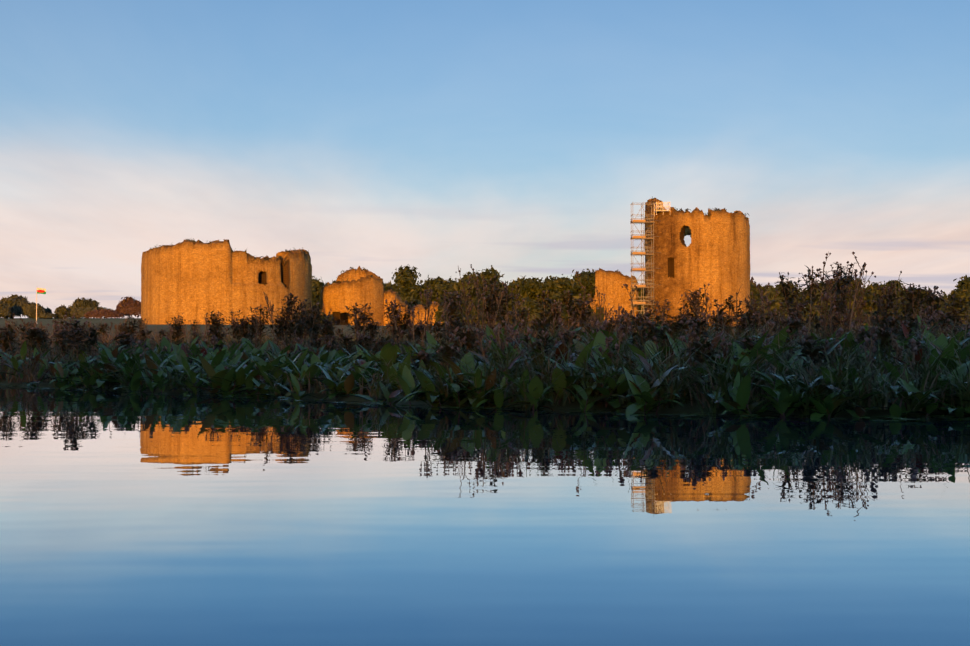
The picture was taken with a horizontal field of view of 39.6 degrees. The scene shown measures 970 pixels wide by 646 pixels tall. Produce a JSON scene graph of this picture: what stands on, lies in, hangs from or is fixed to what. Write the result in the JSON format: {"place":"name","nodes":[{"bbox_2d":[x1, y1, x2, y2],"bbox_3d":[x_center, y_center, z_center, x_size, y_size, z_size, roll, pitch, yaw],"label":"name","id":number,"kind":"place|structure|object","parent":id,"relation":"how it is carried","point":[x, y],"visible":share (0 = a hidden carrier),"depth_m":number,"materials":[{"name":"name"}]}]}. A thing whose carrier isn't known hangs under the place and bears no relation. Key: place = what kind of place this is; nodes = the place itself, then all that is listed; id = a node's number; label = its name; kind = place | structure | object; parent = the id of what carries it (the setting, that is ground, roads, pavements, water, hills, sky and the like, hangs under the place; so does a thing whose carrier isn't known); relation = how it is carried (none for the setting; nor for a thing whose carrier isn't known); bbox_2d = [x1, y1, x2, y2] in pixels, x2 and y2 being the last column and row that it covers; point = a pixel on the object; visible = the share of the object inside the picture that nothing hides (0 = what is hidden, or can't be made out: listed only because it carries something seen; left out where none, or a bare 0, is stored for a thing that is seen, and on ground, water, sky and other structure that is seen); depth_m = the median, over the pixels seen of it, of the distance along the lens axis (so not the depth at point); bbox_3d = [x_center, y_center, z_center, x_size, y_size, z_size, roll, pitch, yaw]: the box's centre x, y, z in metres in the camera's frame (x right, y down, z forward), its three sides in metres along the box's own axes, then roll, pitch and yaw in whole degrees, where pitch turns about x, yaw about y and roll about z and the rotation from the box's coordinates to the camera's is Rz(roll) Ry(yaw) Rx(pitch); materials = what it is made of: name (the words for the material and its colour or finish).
{"place":"outdoors","nodes":[
{"label":"outdoors","id":0,"kind":"place"},
{"bbox_2d":[149,196,748,309],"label":"wall head tufts","id":1,"kind":"object","parent":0,"point":[334,281],"visible":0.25,"depth_m":186.44,"materials":[{"name":"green plant"}]},
{"bbox_2d":[0,385,969,645],"bbox_3d":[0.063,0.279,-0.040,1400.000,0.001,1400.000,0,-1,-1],"label":"water","id":2,"kind":"structure","parent":0,"point":[152,519],"depth_m":2.18,"materials":[{"name":"blue liquid"}]},
{"bbox_2d":[0,318,969,416],"bbox_3d":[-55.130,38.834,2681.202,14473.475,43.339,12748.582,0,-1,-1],"label":"ground","id":3,"kind":"structure","parent":0,"point":[686,408],"depth_m":8.87,"materials":[{"name":"green plant"}]},
{"bbox_2d":[36,288,45,319],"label":"flagpole with welsh flag","id":4,"kind":"object","parent":3,"relation":"on","point":[40,290],"visible":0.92,"depth_m":349.89,"materials":[{"name":"white paint"}]},
{"bbox_2d":[141,239,311,324],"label":"ruined castle tower","id":5,"kind":"structure","parent":3,"relation":"on","point":[198,280],"depth_m":181.02,"materials":[{"name":"stone"}]},
{"bbox_2d":[320,266,384,325],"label":"tower wall","id":6,"kind":"structure","parent":3,"relation":"on","point":[359,287],"depth_m":198.12,"materials":[{"name":"stone"}]},
{"bbox_2d":[384,289,409,325],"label":"ruined wall","id":7,"kind":"structure","parent":3,"relation":"on","point":[390,295],"depth_m":200.89,"materials":[{"name":"stone"}]},
{"bbox_2d":[410,302,441,324],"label":"ruined wall","id":8,"kind":"structure","parent":3,"relation":"on","point":[420,308],"depth_m":200.05,"materials":[{"name":"stone"}]},
{"bbox_2d":[0,301,969,421],"bbox_3d":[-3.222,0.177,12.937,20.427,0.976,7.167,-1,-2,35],"label":"waterside plants","id":9,"kind":"object","parent":3,"relation":"on","point":[785,394],"visible":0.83,"depth_m":7.15,"materials":[{"name":"green plant"}]},
{"bbox_2d":[0,251,969,385],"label":"shrubs","id":10,"kind":"object","parent":3,"relation":"on","point":[455,324],"visible":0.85,"depth_m":12.45,"materials":[{"name":"brown plant"}]},
{"bbox_2d":[0,264,969,325],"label":"tree belt","id":11,"kind":"object","parent":3,"relation":"on","point":[406,288],"visible":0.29,"depth_m":274.98,"materials":[{"name":"green plant"}]},
{"bbox_2d":[576,295,596,320],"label":"ruined wall","id":12,"kind":"structure","parent":3,"relation":"on","point":[594,306],"depth_m":187.79,"materials":[{"name":"stone"}]},
{"bbox_2d":[595,268,637,319],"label":"ruined wall","id":13,"kind":"structure","parent":3,"relation":"on","point":[608,283],"depth_m":186.92,"materials":[{"name":"stone"}]},
{"bbox_2d":[630,202,669,314],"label":"scaffolding","id":14,"kind":"object","parent":3,"relation":"on","point":[643,269],"visible":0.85,"depth_m":182.55,"materials":[{"name":"silver metal"}]},
{"bbox_2d":[644,198,749,325],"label":"tower wall","id":15,"kind":"structure","parent":3,"relation":"on","point":[715,254],"depth_m":183.58,"materials":[{"name":"stone"}]},
{"bbox_2d":[0,0,969,317],"label":"sky","id":16,"kind":"structure","parent":0,"point":[519,138],"materials":[{"name":"blue"}]}
]}

